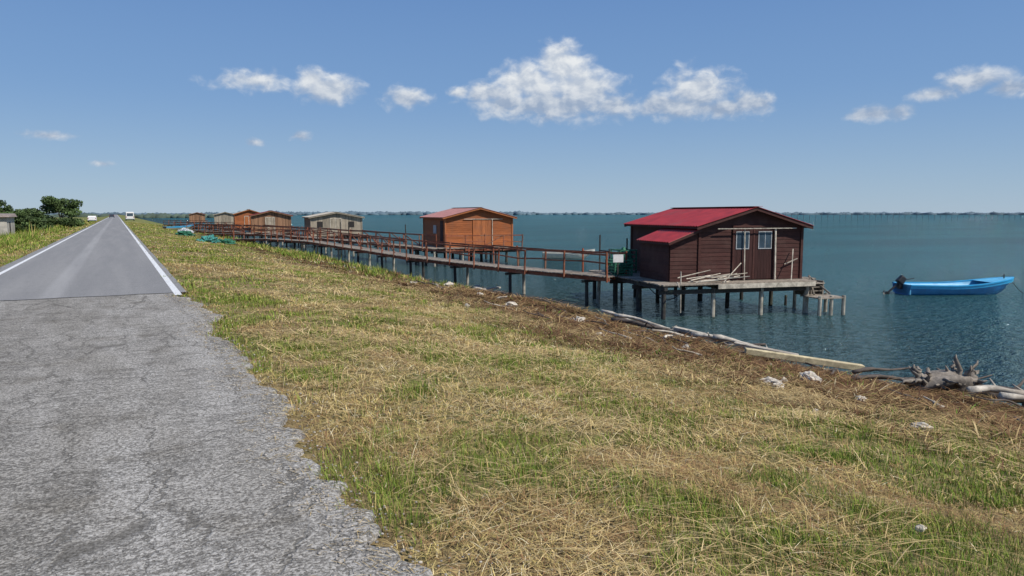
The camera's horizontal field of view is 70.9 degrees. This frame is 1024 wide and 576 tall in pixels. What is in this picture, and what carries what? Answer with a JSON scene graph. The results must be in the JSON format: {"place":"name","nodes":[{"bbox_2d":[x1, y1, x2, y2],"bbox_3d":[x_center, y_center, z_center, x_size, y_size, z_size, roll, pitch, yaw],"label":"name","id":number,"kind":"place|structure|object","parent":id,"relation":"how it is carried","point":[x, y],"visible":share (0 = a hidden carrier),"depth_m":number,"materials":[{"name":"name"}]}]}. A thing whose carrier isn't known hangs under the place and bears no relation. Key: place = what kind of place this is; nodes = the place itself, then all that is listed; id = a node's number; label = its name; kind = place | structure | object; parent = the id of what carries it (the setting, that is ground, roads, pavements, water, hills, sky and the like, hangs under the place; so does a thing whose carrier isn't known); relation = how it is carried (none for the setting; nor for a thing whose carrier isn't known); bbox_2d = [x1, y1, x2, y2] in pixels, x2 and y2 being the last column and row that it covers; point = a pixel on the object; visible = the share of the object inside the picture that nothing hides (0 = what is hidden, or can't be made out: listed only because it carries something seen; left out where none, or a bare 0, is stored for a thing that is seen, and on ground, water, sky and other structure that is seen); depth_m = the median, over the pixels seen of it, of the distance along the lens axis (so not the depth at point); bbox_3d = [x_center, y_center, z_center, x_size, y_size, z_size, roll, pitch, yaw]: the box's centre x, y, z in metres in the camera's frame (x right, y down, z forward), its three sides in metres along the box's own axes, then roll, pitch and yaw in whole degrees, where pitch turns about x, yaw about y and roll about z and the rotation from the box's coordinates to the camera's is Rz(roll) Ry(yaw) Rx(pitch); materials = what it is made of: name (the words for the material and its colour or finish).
{"place":"outdoors","nodes":[
{"label":"outdoors","id":0,"kind":"place"},
{"bbox_2d":[0,220,100,266],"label":"grass","id":1,"kind":"structure","parent":0,"point":[44,240],"depth_m":41.81,"materials":[{"name":"green plant"}]},
{"bbox_2d":[0,215,186,299],"bbox_3d":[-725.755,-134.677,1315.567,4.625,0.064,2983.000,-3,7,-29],"label":"road","id":2,"kind":"structure","parent":0,"point":[107,257],"depth_m":21.88,"materials":[{"name":"grey asphalt"}]},
{"bbox_2d":[0,216,180,294],"bbox_3d":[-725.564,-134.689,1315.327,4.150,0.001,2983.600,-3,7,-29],"label":"road markings","id":3,"kind":"object","parent":2,"relation":"on","point":[172,286],"visible":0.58,"depth_m":23.95,"materials":[{"name":"paint"}]},
{"bbox_2d":[0,293,432,575],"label":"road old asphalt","id":4,"kind":"structure","parent":0,"point":[122,439],"depth_m":4.97,"materials":[{"name":"grey asphalt"}]},
{"bbox_2d":[0,293,155,300],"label":"road joint","id":5,"kind":"object","parent":4,"relation":"on","point":[70,297],"visible":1,"depth_m":14.56,"materials":[{"name":"black asphalt"}]},
{"bbox_2d":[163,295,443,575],"bbox_3d":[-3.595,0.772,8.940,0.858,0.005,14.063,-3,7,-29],"label":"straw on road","id":6,"kind":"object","parent":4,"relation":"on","point":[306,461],"visible":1,"depth_m":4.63,"materials":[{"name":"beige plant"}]},
{"bbox_2d":[0,215,1023,575],"bbox_3d":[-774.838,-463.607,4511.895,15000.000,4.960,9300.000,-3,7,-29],"label":"ground","id":7,"kind":"structure","parent":0,"point":[472,483],"depth_m":5.94,"materials":[{"name":"green plant"}]},
{"bbox_2d":[0,200,13,212],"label":"tree","id":8,"kind":"object","parent":7,"relation":"on","point":[8,208],"visible":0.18,"depth_m":97.91,"materials":[{"name":"green plant"}]},
{"bbox_2d":[0,217,14,234],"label":"walls","id":9,"kind":"structure","parent":7,"relation":"on","point":[4,225],"depth_m":82.11,"materials":[{"name":"white paint"}]},
{"bbox_2d":[0,213,16,216],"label":"roof","id":10,"kind":"structure","parent":9,"relation":"on","point":[7,214],"depth_m":83.72,"materials":[{"name":"tile"}]},
{"bbox_2d":[5,209,32,232],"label":"bush","id":11,"kind":"object","parent":7,"relation":"on","point":[18,220],"visible":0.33,"depth_m":96.88,"materials":[{"name":"green plant"}]},
{"bbox_2d":[12,208,53,226],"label":"bush","id":12,"kind":"object","parent":7,"relation":"on","point":[34,212],"visible":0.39,"depth_m":100.03,"materials":[{"name":"green plant"}]},
{"bbox_2d":[21,216,52,231],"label":"bush","id":13,"kind":"object","parent":7,"relation":"on","point":[37,223],"visible":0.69,"depth_m":92.42,"materials":[{"name":"green plant"}]},
{"bbox_2d":[0,218,89,249],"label":"weeds","id":14,"kind":"object","parent":7,"relation":"on","point":[6,240],"visible":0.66,"depth_m":59.86,"materials":[{"name":"green plant"}]},
{"bbox_2d":[39,195,82,226],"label":"tree","id":15,"kind":"object","parent":7,"relation":"on","point":[63,206],"visible":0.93,"depth_m":104.38,"materials":[{"name":"green plant"}]},
{"bbox_2d":[64,218,85,226],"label":"bush","id":16,"kind":"object","parent":7,"relation":"on","point":[79,222],"visible":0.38,"depth_m":108.64,"materials":[{"name":"green plant"}]},
{"bbox_2d":[87,216,96,221],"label":"parked car","id":17,"kind":"object","parent":7,"relation":"on","point":[91,218],"visible":0.85,"depth_m":163.67,"materials":[{"name":"white paint"}]},
{"bbox_2d":[125,212,134,220],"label":"parked van","id":18,"kind":"object","parent":7,"relation":"on","point":[129,215],"visible":1,"depth_m":180.41,"materials":[{"name":"white paint"}]},
{"bbox_2d":[44,212,217,217],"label":"distant trees","id":19,"kind":"object","parent":7,"relation":"on","point":[160,215],"visible":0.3,"depth_m":573.90,"materials":[{"name":"green plant"}]},
{"bbox_2d":[162,224,193,229],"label":"beached dinghy","id":20,"kind":"object","parent":7,"relation":"on","point":[175,227],"visible":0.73,"depth_m":106.49,"materials":[{"name":"paint"}]},
{"bbox_2d":[175,230,195,235],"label":"fishing net heap","id":21,"kind":"object","parent":7,"relation":"on","point":[186,233],"visible":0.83,"depth_m":70.70,"materials":[{"name":"green fabric"}]},
{"bbox_2d":[178,227,193,232],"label":"tarp heap","id":22,"kind":"object","parent":7,"relation":"on","point":[185,229],"visible":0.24,"depth_m":87.11,"materials":[{"name":"white plastic"}]},
{"bbox_2d":[188,212,205,226],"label":"fishing hut on stilts","id":23,"kind":"object","parent":7,"relation":"on","point":[195,216],"visible":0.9,"depth_m":196.67,"materials":[{"name":"brown wood"}]},
{"bbox_2d":[196,234,220,242],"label":"fishing net heap","id":24,"kind":"object","parent":7,"relation":"on","point":[211,238],"visible":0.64,"depth_m":55.14,"materials":[{"name":"teal fabric"}]},
{"bbox_2d":[211,212,233,229],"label":"fishing hut on stilts","id":25,"kind":"object","parent":7,"relation":"on","point":[224,217],"visible":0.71,"depth_m":144.12,"materials":[{"name":"grey wood"}]},
{"bbox_2d":[218,238,235,243],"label":"fishing net heap","id":26,"kind":"object","parent":7,"relation":"on","point":[227,241],"visible":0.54,"depth_m":58.63,"materials":[{"name":"teal fabric"}]},
{"bbox_2d":[230,209,260,236],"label":"fishing hut on stilts","id":27,"kind":"object","parent":7,"relation":"on","point":[241,217],"visible":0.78,"depth_m":113.04,"materials":[{"name":"orange wood"}]},
{"bbox_2d":[160,295,492,575],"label":"gravel","id":28,"kind":"structure","parent":7,"relation":"on","point":[345,543],"depth_m":4.67,"materials":[{"name":"grey gravel"}]},
{"bbox_2d":[200,233,482,289],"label":"bank weeds","id":29,"kind":"object","parent":7,"relation":"on","point":[304,255],"visible":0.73,"depth_m":42.29,"materials":[{"name":"green plant"}]},
{"bbox_2d":[474,285,500,289],"bbox_3d":[-1.164,0.008,33.637,1.295,0.125,2.403,0,6,1],"label":"driftwood plank","id":30,"kind":"object","parent":7,"relation":"on","point":[491,288],"visible":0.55,"depth_m":33.42,"materials":[{"name":"grey wood"}]},
{"bbox_2d":[505,302,516,306],"bbox_3d":[-0.031,0.511,21.840,0.411,0.203,0.242,0,6,-4],"label":"pale stone","id":31,"kind":"object","parent":7,"relation":"on","point":[512,303],"visible":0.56,"depth_m":21.76,"materials":[{"name":"white stone"}]},
{"bbox_2d":[46,210,1023,215],"bbox_3d":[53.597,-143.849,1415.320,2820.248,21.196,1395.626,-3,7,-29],"label":"distant trees","id":32,"kind":"object","parent":7,"relation":"on","point":[519,212],"visible":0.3,"depth_m":1711.04,"materials":[{"name":"green plant"}]},
{"bbox_2d":[574,316,584,321],"bbox_3d":[1.806,0.886,19.194,0.286,0.273,0.611,2,6,20],"label":"pale stone","id":33,"kind":"object","parent":7,"relation":"on","point":[581,319],"visible":0.48,"depth_m":19.09,"materials":[{"name":"white stone"}]},
{"bbox_2d":[162,257,1023,575],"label":"cut straw","id":34,"kind":"object","parent":7,"relation":"on","point":[704,363],"visible":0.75,"depth_m":9.24,"materials":[{"name":"beige plant"}]},
{"bbox_2d":[652,329,696,337],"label":"driftwood log","id":35,"kind":"object","parent":34,"relation":"on","point":[666,331],"visible":0.56,"depth_m":19.41,"materials":[{"name":"grey wood"}]},
{"bbox_2d":[712,334,767,347],"bbox_3d":[5.856,1.419,17.831,1.714,0.480,0.286,2,6,22],"label":"driftwood log","id":36,"kind":"object","parent":34,"relation":"on","point":[722,338],"visible":0.38,"depth_m":17.96,"materials":[{"name":"grey wood"}]},
{"bbox_2d":[734,341,798,354],"bbox_3d":[5.994,1.466,16.981,1.452,0.276,0.200,3,7,27],"label":"driftwood plank","id":37,"kind":"object","parent":34,"relation":"on","point":[743,345],"visible":0.52,"depth_m":17.01,"materials":[{"name":"grey wood"}]},
{"bbox_2d":[851,374,914,380],"bbox_3d":[7.048,1.692,13.511,1.345,0.137,0.112,0,6,-1],"label":"driftwood log","id":38,"kind":"object","parent":34,"relation":"on","point":[873,376],"visible":0.64,"depth_m":13.48,"materials":[{"name":"grey wood"}]},
{"bbox_2d":[241,329,1023,575],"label":"cut straw","id":39,"kind":"object","parent":7,"relation":"on","point":[793,411],"visible":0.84,"depth_m":5.75,"materials":[{"name":"beige plant"}]},
{"bbox_2d":[611,317,669,330],"bbox_3d":[3.583,1.024,20.318,1.872,0.239,0.292,6,8,44],"label":"driftwood log","id":40,"kind":"object","parent":7,"relation":"on","point":[633,322],"visible":0.86,"depth_m":20.36,"materials":[{"name":"grey wood"}]},
{"bbox_2d":[672,346,701,356],"bbox_3d":[3.325,1.198,13.651,0.571,0.194,0.075,1,6,6],"label":"driftwood stick","id":41,"kind":"object","parent":7,"relation":"on","point":[687,351],"visible":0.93,"depth_m":13.63,"materials":[{"name":"grey wood"}]},
{"bbox_2d":[392,282,1023,449],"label":"dead reeds","id":42,"kind":"object","parent":7,"relation":"on","point":[569,320],"visible":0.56,"depth_m":13.73,"materials":[{"name":"brown plant"}]},
{"bbox_2d":[760,376,784,384],"bbox_3d":[3.912,1.409,10.778,0.384,0.141,0.254,4,7,36],"label":"pale stone","id":43,"kind":"object","parent":7,"relation":"on","point":[772,380],"visible":0.54,"depth_m":10.72,"materials":[{"name":"white stone"}]},
{"bbox_2d":[771,383,783,389],"bbox_3d":[3.885,1.440,10.489,0.206,0.116,0.125,-2,6,-21],"label":"pale stone","id":44,"kind":"object","parent":7,"relation":"on","point":[778,386],"visible":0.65,"depth_m":10.45,"materials":[{"name":"white stone"}]},
{"bbox_2d":[744,347,864,369],"bbox_3d":[6.449,1.579,15.896,2.504,0.426,0.200,1,6,10],"label":"driftwood plank","id":45,"kind":"object","parent":7,"relation":"on","point":[811,360],"visible":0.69,"depth_m":15.82,"materials":[{"name":"beige wood"}]},
{"bbox_2d":[798,371,821,382],"bbox_3d":[5.019,1.521,12.078,0.340,0.236,0.546,0,6,4],"label":"pale stone","id":46,"kind":"object","parent":7,"relation":"on","point":[813,374],"visible":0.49,"depth_m":12.00,"materials":[{"name":"white stone"}]},
{"bbox_2d":[597,349,1023,477],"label":"dead reeds","id":47,"kind":"object","parent":7,"relation":"on","point":[883,432],"visible":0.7,"depth_m":9.56,"materials":[{"name":"brown plant"}]},
{"bbox_2d":[856,395,866,401],"bbox_3d":[4.932,1.580,10.152,0.187,0.123,0.210,-3,6,-23],"label":"pale stone","id":48,"kind":"object","parent":7,"relation":"on","point":[862,397],"visible":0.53,"depth_m":10.11,"materials":[{"name":"white stone"}]},
{"bbox_2d":[852,366,916,373],"bbox_3d":[7.835,1.726,15.085,1.421,0.140,0.104,0,6,-5],"label":"driftwood log","id":49,"kind":"object","parent":7,"relation":"on","point":[864,369],"visible":0.95,"depth_m":15.04,"materials":[{"name":"grey wood"}]},
{"bbox_2d":[889,389,918,401],"bbox_3d":[5.836,1.608,10.668,0.533,0.255,0.078,-1,6,-13],"label":"driftwood stick","id":50,"kind":"object","parent":7,"relation":"on","point":[904,394],"visible":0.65,"depth_m":10.63,"materials":[{"name":"grey wood"}]},
{"bbox_2d":[915,524,926,531],"bbox_3d":[2.546,1.499,4.481,0.063,0.046,0.062,6,8,44],"label":"pale stone","id":51,"kind":"object","parent":7,"relation":"on","point":[918,527],"visible":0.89,"depth_m":4.47,"materials":[{"name":"white stone"}]},
{"bbox_2d":[910,422,932,430],"bbox_3d":[4.699,1.591,8.261,0.286,0.100,0.139,6,8,44],"label":"pale stone","id":52,"kind":"object","parent":7,"relation":"on","point":[918,424],"visible":0.7,"depth_m":8.23,"materials":[{"name":"white stone"}]},
{"bbox_2d":[923,396,944,408],"bbox_3d":[6.028,1.646,10.279,0.088,0.159,0.288,-5,8,-41],"label":"driftwood stick","id":53,"kind":"object","parent":7,"relation":"on","point":[932,401],"visible":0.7,"depth_m":10.25,"materials":[{"name":"grey wood"}]},
{"bbox_2d":[900,354,986,394],"bbox_3d":[7.662,1.589,12.848,1.529,0.760,0.771,-2,6,-19],"label":"tree stump","id":54,"kind":"object","parent":7,"relation":"on","point":[953,378],"visible":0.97,"depth_m":12.81,"materials":[{"name":"grey wood"}]},
{"bbox_2d":[971,395,1020,406],"bbox_3d":[7.777,1.816,11.558,0.867,0.226,0.080,-1,6,-7],"label":"driftwood stick","id":55,"kind":"object","parent":7,"relation":"on","point":[1012,402],"visible":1,"depth_m":11.55,"materials":[{"name":"grey wood"}]},
{"bbox_2d":[974,384,1022,402],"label":"driftwood log","id":56,"kind":"object","parent":7,"relation":"on","point":[992,395],"visible":0.23,"depth_m":12.88,"materials":[{"name":"grey wood"}]},
{"bbox_2d":[965,378,1023,394],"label":"driftwood log","id":57,"kind":"object","parent":56,"relation":"on","point":[993,388],"visible":0.84,"depth_m":12.55,"materials":[{"name":"grey wood"}]},
{"bbox_2d":[1013,378,1023,387],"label":"driftwood log","id":58,"kind":"object","parent":56,"relation":"on","point":[1019,385],"visible":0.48,"depth_m":13.02,"materials":[{"name":"grey wood"}]},
{"bbox_2d":[997,392,1023,400],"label":"driftwood log","id":59,"kind":"object","parent":7,"relation":"on","point":[1010,396],"visible":0.92,"depth_m":11.77,"materials":[{"name":"grey wood"}]},
{"bbox_2d":[0,0,1023,212],"label":"sky","id":60,"kind":"structure","parent":0,"point":[136,106],"materials":[{"name":"blue"}]},
{"bbox_2d":[138,215,1023,409],"bbox_3d":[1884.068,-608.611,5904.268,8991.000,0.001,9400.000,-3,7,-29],"label":"water","id":61,"kind":"structure","parent":0,"point":[861,263],"depth_m":35.14,"materials":[{"name":"blue liquid"}]},
{"bbox_2d":[163,220,209,229],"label":"wooden walkway","id":62,"kind":"structure","parent":61,"relation":"in","point":[168,222],"depth_m":152.59,"materials":[{"name":"brown wood"}]},
{"bbox_2d":[174,222,233,235],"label":"wooden walkway","id":63,"kind":"structure","parent":61,"relation":"in","point":[180,224],"depth_m":121.08,"materials":[{"name":"brown wood"}]},
{"bbox_2d":[186,224,249,238],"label":"wooden walkway","id":64,"kind":"structure","parent":61,"relation":"in","point":[194,230],"depth_m":97.99,"materials":[{"name":"brown wood"}]},
{"bbox_2d":[198,224,306,246],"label":"wooden walkway","id":65,"kind":"structure","parent":61,"relation":"in","point":[216,232],"depth_m":89.22,"materials":[{"name":"brown wood"}]},
{"bbox_2d":[246,210,294,242],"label":"fishing hut on stilts","id":66,"kind":"object","parent":61,"relation":"in","point":[270,217],"visible":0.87,"depth_m":87.91,"materials":[{"name":"brown wood"}]},
{"bbox_2d":[204,225,436,264],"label":"wooden walkway","id":67,"kind":"structure","parent":61,"relation":"in","point":[344,242],"depth_m":62.23,"materials":[{"name":"brown wood"}]},
{"bbox_2d":[298,212,372,247],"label":"fishing hut on stilts","id":68,"kind":"object","parent":61,"relation":"in","point":[333,220],"visible":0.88,"depth_m":76.91,"materials":[{"name":"grey wood"}]},
{"bbox_2d":[317,221,353,226],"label":"windows","id":69,"kind":"structure","parent":68,"relation":"in","point":[351,223],"depth_m":76.78,"materials":[{"name":"grey glass"}]},
{"bbox_2d":[223,229,626,304],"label":"wooden walkway","id":70,"kind":"structure","parent":61,"relation":"in","point":[511,270],"depth_m":35.70,"materials":[{"name":"brown wood"}]},
{"bbox_2d":[407,207,520,266],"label":"fishing hut on stilts","id":71,"kind":"object","parent":61,"relation":"in","point":[468,221],"visible":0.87,"depth_m":50.90,"materials":[{"name":"brown wood"}]},
{"bbox_2d":[440,221,442,245],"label":"side door","id":72,"kind":"structure","parent":71,"relation":"in","point":[441,222],"depth_m":50.66,"materials":[{"name":"brown wood"}]},
{"bbox_2d":[443,234,522,259],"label":"wooden walkway","id":73,"kind":"structure","parent":61,"relation":"in","point":[466,249],"depth_m":49.29,"materials":[{"name":"brown wood"}]},
{"bbox_2d":[188,217,786,304],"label":"mooring poles","id":74,"kind":"object","parent":61,"relation":"in","point":[621,294],"visible":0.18,"depth_m":54.85,"materials":[{"name":"brown wood"}]},
{"bbox_2d":[542,249,594,258],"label":"white rowing boat","id":75,"kind":"object","parent":61,"relation":"on","point":[554,255],"visible":0.65,"depth_m":57.21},
{"bbox_2d":[601,309,644,323],"bbox_3d":[3.537,0.965,22.549,0.311,0.404,1.976,-6,8,-45],"label":"driftwood log","id":76,"kind":"object","parent":61,"relation":"on","point":[608,312],"visible":0.34,"depth_m":23.04,"materials":[{"name":"grey wood"}]},
{"bbox_2d":[614,313,676,331],"bbox_3d":[4.254,1.081,21.292,2.699,0.472,0.246,4,7,33],"label":"driftwood log","id":77,"kind":"object","parent":61,"relation":"on","point":[634,318],"visible":0.62,"depth_m":21.57,"materials":[{"name":"grey wood"}]},
{"bbox_2d":[673,326,703,333],"bbox_3d":[5.338,1.303,19.527,0.180,0.307,2.032,-7,9,-49],"label":"driftwood plank","id":78,"kind":"object","parent":61,"relation":"on","point":[680,329],"visible":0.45,"depth_m":19.91,"materials":[{"name":"grey wood"}]},
{"bbox_2d":[691,332,738,347],"bbox_3d":[5.663,1.381,18.470,2.343,0.394,0.296,5,8,40],"label":"driftwood log","id":79,"kind":"object","parent":61,"relation":"on","point":[703,335],"visible":0.31,"depth_m":18.98,"materials":[{"name":"grey wood"}]},
{"bbox_2d":[588,206,845,318],"bbox_3d":[7.556,0.216,28.183,6.981,6.761,7.421,-2,6,-16],"label":"fishing hut on stilts","id":80,"kind":"object","parent":61,"relation":"in","point":[727,251],"visible":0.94,"depth_m":25.98,"materials":[{"name":"brown wood"}]},
{"bbox_2d":[613,252,622,276],"bbox_3d":[4.032,-0.899,27.336,0.400,0.950,0.068,-1,6,-9],"label":"notice sign","id":81,"kind":"object","parent":80,"relation":"on","point":[617,258],"visible":1,"depth_m":27.29,"materials":[{"name":"white metal"}]},
{"bbox_2d":[605,259,632,275],"bbox_3d":[4.189,-0.834,28.195,0.750,0.736,0.956,-2,6,-16],"label":"fishing net crate","id":82,"kind":"object","parent":80,"relation":"on","point":[623,267],"visible":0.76,"depth_m":27.85,"materials":[{"name":"green plastic"}]},
{"bbox_2d":[610,247,636,272],"bbox_3d":[4.586,-1.144,29.527,0.750,1.127,0.956,-2,6,-16],"label":"fishing net crate","id":83,"kind":"object","parent":80,"relation":"on","point":[629,254],"visible":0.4,"depth_m":29.20,"materials":[{"name":"green plastic"}]},
{"bbox_2d":[736,231,771,248],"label":"window frames","id":84,"kind":"structure","parent":80,"relation":"in","point":[736,231],"depth_m":26.04,"materials":[{"name":"white wood"}]},
{"bbox_2d":[737,232,770,247],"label":"window panes","id":85,"kind":"structure","parent":80,"relation":"in","point":[763,243],"depth_m":26.06,"materials":[{"name":"blue glass"}]},
{"bbox_2d":[785,212,1020,218],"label":"distant fishing stakes","id":86,"kind":"object","parent":61,"relation":"in","point":[905,215],"visible":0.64,"depth_m":445.62,"materials":[{"name":"brown wood"}]},
{"bbox_2d":[883,274,1022,294],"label":"blue motorboat","id":87,"kind":"object","parent":61,"relation":"on","point":[989,286],"visible":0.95,"depth_m":31.90,"materials":[{"name":"paint"}]},
{"bbox_2d":[676,330,718,341],"bbox_3d":[5.382,1.323,19.543,0.245,0.303,2.076,-7,9,-50],"label":"driftwood log","id":88,"kind":"object","parent":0,"point":[690,335],"visible":0.23,"depth_m":19.90,"materials":[{"name":"grey wood"}]},
{"bbox_2d":[717,342,765,345],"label":"driftwood log","id":89,"kind":"object","parent":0,"point":[761,344],"visible":0.27,"depth_m":18.70,"materials":[{"name":"grey wood"}]}
]}

